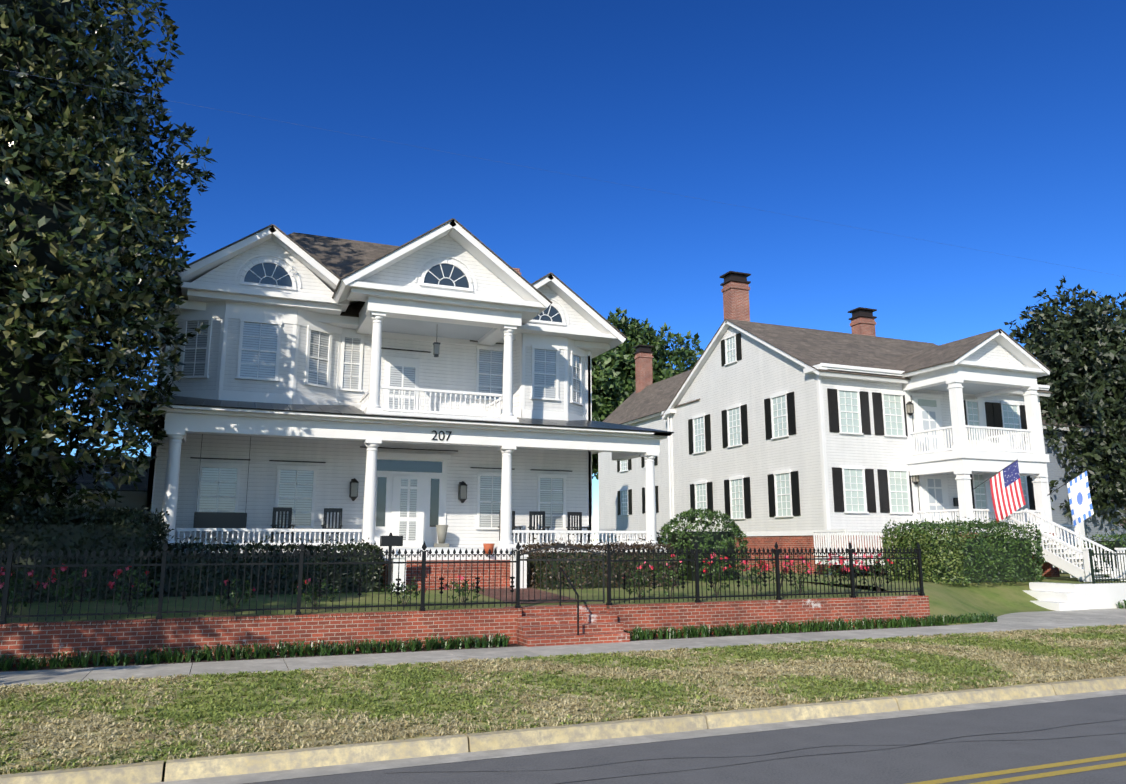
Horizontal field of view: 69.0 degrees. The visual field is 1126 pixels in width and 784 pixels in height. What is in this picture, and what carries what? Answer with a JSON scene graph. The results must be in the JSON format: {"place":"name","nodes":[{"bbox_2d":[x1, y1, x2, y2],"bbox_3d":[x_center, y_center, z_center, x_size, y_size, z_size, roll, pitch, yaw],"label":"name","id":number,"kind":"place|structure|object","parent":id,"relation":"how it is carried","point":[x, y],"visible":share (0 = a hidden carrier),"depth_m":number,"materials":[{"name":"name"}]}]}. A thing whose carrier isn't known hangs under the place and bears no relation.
{"place":"outdoors","nodes":[
{"label":"outdoors","id":0,"kind":"place"},
{"bbox_2d":[468,587,576,603],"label":"brick path","id":1,"kind":"structure","parent":0,"point":[525,592],"depth_m":20.37,"materials":[{"name":"red brick"}]},
{"bbox_2d":[0,598,1111,674],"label":"soil","id":2,"kind":"structure","parent":0,"point":[277,656],"depth_m":15.62,"materials":[{"name":"brown soil"}]},
{"bbox_2d":[0,276,1125,603],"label":"leaf","id":3,"kind":"object","parent":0,"point":[1080,352],"depth_m":22.95,"materials":[{"name":"green plant"}]},
{"bbox_2d":[0,0,217,523],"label":"magnolia leaves","id":4,"kind":"object","parent":3,"relation":"on","point":[126,218],"visible":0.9,"depth_m":19.42,"materials":[{"name":"green plant"}]},
{"bbox_2d":[0,545,1125,781],"bbox_3d":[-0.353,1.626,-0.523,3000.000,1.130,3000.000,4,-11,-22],"label":"lawn","id":5,"kind":"structure","parent":0,"point":[994,599],"depth_m":20.56,"materials":[{"name":"green plant"}]},
{"bbox_2d":[0,533,1059,667],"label":"brick","id":6,"kind":"object","parent":5,"relation":"on","point":[542,625],"visible":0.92,"depth_m":17.03,"materials":[{"name":"red brick"}]},
{"bbox_2d":[0,541,924,634],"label":"iron","id":7,"kind":"object","parent":6,"relation":"on","point":[422,605],"visible":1,"depth_m":17.09,"materials":[{"name":"black metal"}]},
{"bbox_2d":[0,393,1117,615],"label":"flowers","id":8,"kind":"object","parent":5,"relation":"on","point":[130,607],"visible":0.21,"depth_m":17.56,"materials":[{"name":"pink plant"}]},
{"bbox_2d":[0,0,119,440],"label":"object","id":9,"kind":"object","parent":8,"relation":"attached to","point":[41,248],"visible":0.21,"depth_m":18.78,"materials":[{"name":"green plant"}]},
{"bbox_2d":[591,307,703,479],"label":"tree leaves","id":10,"kind":"object","parent":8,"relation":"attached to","point":[613,377],"visible":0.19,"depth_m":65.72,"materials":[{"name":"green plant"}]},
{"bbox_2d":[1110,489,1125,530],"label":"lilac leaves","id":11,"kind":"object","parent":8,"relation":"attached to","point":[1124,521],"visible":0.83,"depth_m":34.14,"materials":[{"name":"green plant"}]},
{"bbox_2d":[0,676,1125,783],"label":"kerb","id":12,"kind":"structure","parent":5,"relation":"on","point":[207,767],"depth_m":9.12,"materials":[{"name":"beige concrete"}]},
{"bbox_2d":[0,624,1125,774],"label":"grass","id":13,"kind":"structure","parent":5,"relation":"on","point":[302,722],"depth_m":11.35,"materials":[{"name":"green plant"}]},
{"bbox_2d":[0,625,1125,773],"bbox_3d":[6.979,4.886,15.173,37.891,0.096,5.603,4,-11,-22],"label":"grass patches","id":14,"kind":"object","parent":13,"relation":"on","point":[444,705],"visible":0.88,"depth_m":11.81,"materials":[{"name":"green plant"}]},
{"bbox_2d":[0,508,1125,612],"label":"hedge leaves","id":15,"kind":"object","parent":5,"relation":"on","point":[995,533],"visible":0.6,"depth_m":26.38,"materials":[{"name":"green plant"}]},
{"bbox_2d":[0,552,892,591],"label":"flowering shrubs","id":16,"kind":"object","parent":15,"relation":"on","point":[119,571],"visible":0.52,"depth_m":20.37,"materials":[{"name":"red plant"}]},
{"bbox_2d":[10,220,1125,591],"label":"trim","id":17,"kind":"structure","parent":5,"relation":"on","point":[508,320],"depth_m":26.03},
{"bbox_2d":[0,263,561,526],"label":"dark glass","id":18,"kind":"object","parent":17,"relation":"on","point":[399,465],"visible":0.52,"depth_m":25.99,"materials":[{"name":"blue"}]},
{"bbox_2d":[183,321,579,539],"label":"window","id":19,"kind":"structure","parent":17,"relation":"attached to","point":[289,489],"depth_m":25.91,"materials":[{"name":"white glass"}]},
{"bbox_2d":[125,395,673,432],"bbox_3d":[-5.209,1.021,27.171,16.140,0.789,7.260,4,-11,-22],"label":"metal roof","id":20,"kind":"object","parent":17,"relation":"on","point":[323,409],"visible":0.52,"depth_m":23.93,"materials":[{"name":"grey metal"}]},
{"bbox_2d":[432,430,451,440],"bbox_3d":[-3.597,1.296,24.295,0.612,0.294,0.020,4,-11,-22],"label":"house number","id":21,"kind":"object","parent":17,"relation":"attached to","point":[449,432],"visible":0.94,"depth_m":24.29,"materials":[{"name":"black metal"}]},
{"bbox_2d":[483,543,494,553],"bbox_3d":[-2.147,4.530,23.701,0.340,0.290,0.340,4,-11,-22],"label":"flower pot","id":22,"kind":"object","parent":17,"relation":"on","point":[488,546],"visible":0.87,"depth_m":23.59,"materials":[{"name":"orange ceramic"}]},
{"bbox_2d":[2,218,1117,491],"bbox_3d":[8.582,0.706,39.350,60.390,9.649,17.551,5,-12,-25],"label":"shingle","id":23,"kind":"object","parent":17,"relation":"on","point":[340,258],"visible":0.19,"depth_m":29.05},
{"bbox_2d":[174,525,966,550],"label":"porch floor","id":24,"kind":"structure","parent":17,"relation":"on","point":[438,548],"depth_m":23.96,"materials":[{"name":"white wood"}]},
{"bbox_2d":[434,525,448,546],"bbox_3d":[-3.863,4.594,26.110,0.400,0.700,0.400,4,-11,-22],"label":"planter","id":25,"kind":"object","parent":24,"relation":"on","point":[441,532],"visible":1,"depth_m":25.99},
{"bbox_2d":[350,344,918,498],"bbox_3d":[4.083,1.570,29.491,22.545,4.767,1.558,4,-11,-22],"label":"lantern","id":26,"kind":"object","parent":17,"relation":"attached to","point":[354,486],"visible":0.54,"depth_m":26.76,"materials":[{"name":"black metal"}]},
{"bbox_2d":[513,268,875,392],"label":"brick chimney","id":27,"kind":"object","parent":17,"relation":"on","point":[736,301],"visible":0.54,"depth_m":42.58,"materials":[{"name":"red brick"}]},
{"bbox_2d":[633,271,876,353],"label":"chimney cap","id":28,"kind":"object","parent":27,"relation":"on","point":[729,276],"visible":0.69,"depth_m":42.83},
{"bbox_2d":[382,317,1009,519],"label":"ceiling","id":29,"kind":"structure","parent":17,"relation":"attached to","point":[427,328],"depth_m":27.35,"materials":[{"name":"white wood"}]},
{"bbox_2d":[621,337,1026,519],"bbox_3d":[13.976,2.928,43.807,15.612,9.000,18.690,4,-11,-22],"label":"glass","id":30,"kind":"object","parent":17,"relation":"on","point":[847,472],"visible":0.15,"depth_m":34.54,"materials":[{"name":"grey glass"}]},
{"bbox_2d":[617,333,1035,519],"bbox_3d":[9.150,1.877,39.683,9.574,8.510,22.187,13,-17,-51],"label":"shutter","id":31,"kind":"object","parent":17,"relation":"on","point":[993,412],"visible":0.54,"depth_m":34.94,"materials":[{"name":"black wood"}]},
{"bbox_2d":[602,319,1051,423],"bbox_3d":[12.330,-0.551,44.130,12.940,3.801,25.390,4,-11,-22],"label":"shingle","id":32,"kind":"object","parent":17,"relation":"on","point":[811,347],"visible":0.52,"depth_m":37.84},
{"bbox_2d":[150,235,1026,546],"bbox_3d":[1.306,2.622,39.123,36.000,11.500,24.600,4,-11,-22],"label":"siding","id":33,"kind":"object","parent":5,"relation":"on","point":[756,375],"visible":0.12,"depth_m":27.97,"materials":[{"name":"white wood"}]},
{"bbox_2d":[176,219,1086,591],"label":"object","id":34,"kind":"object","parent":5,"relation":"on","point":[224,521],"visible":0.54,"depth_m":24.75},
{"bbox_2d":[990,460,1025,522],"bbox_3d":[16.654,3.718,30.690,1.109,2.344,0.137,-6,-12,31],"label":"us flag","id":35,"kind":"object","parent":34,"relation":"on","point":[1008,499],"visible":1,"depth_m":30.70,"materials":[{"name":"fabric"}]},
{"bbox_2d":[1067,471,1093,525],"bbox_3d":[20.187,4.147,31.966,0.780,2.170,0.137,-10,-14,43],"label":"flag","id":36,"kind":"object","parent":34,"relation":"on","point":[1081,507],"visible":1,"depth_m":31.98,"materials":[{"name":"white fabric"}]},
{"bbox_2d":[880,525,966,584],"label":"hedge leaves","id":37,"kind":"object","parent":5,"relation":"on","point":[925,538],"visible":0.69,"depth_m":26.20,"materials":[{"name":"green plant"}]},
{"bbox_2d":[1022,582,1125,610],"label":"white wall","id":38,"kind":"structure","parent":5,"relation":"on","point":[1061,596],"depth_m":26.03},
{"bbox_2d":[1088,549,1125,583],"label":"metal railing","id":39,"kind":"object","parent":38,"relation":"on","point":[1095,564],"visible":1,"depth_m":26.60,"materials":[{"name":"black metal"}]},
{"bbox_2d":[1043,429,1125,569],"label":"blue siding","id":40,"kind":"object","parent":5,"relation":"on","point":[1057,471],"depth_m":41.38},
{"bbox_2d":[5,0,1125,542],"label":"sky","id":41,"kind":"structure","parent":0,"point":[998,127],"materials":[{"name":"blue"}]},
{"bbox_2d":[243,695,1125,783],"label":"asphalt","id":42,"kind":"structure","parent":0,"point":[943,758],"depth_m":8.70,"materials":[{"name":"grey asphalt"}]},
{"bbox_2d":[0,608,1125,783],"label":"concrete","id":43,"kind":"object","parent":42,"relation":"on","point":[1022,620],"visible":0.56,"depth_m":13.76,"materials":[{"name":"grey concrete"}]},
{"bbox_2d":[0,599,1125,670],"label":"blade leaves","id":44,"kind":"object","parent":43,"relation":"on","point":[82,660],"visible":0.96,"depth_m":15.94,"materials":[{"name":"green plant"}]},
{"bbox_2d":[400,719,1124,783],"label":"tar","id":45,"kind":"object","parent":42,"relation":"on","point":[807,755],"visible":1,"depth_m":8.82,"materials":[{"name":"black asphalt"}]},
{"bbox_2d":[907,753,1125,783],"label":"yellow paint","id":46,"kind":"object","parent":42,"relation":"on","point":[1020,778],"depth_m":8.12,"materials":[{"name":"yellow paint"}]}
]}

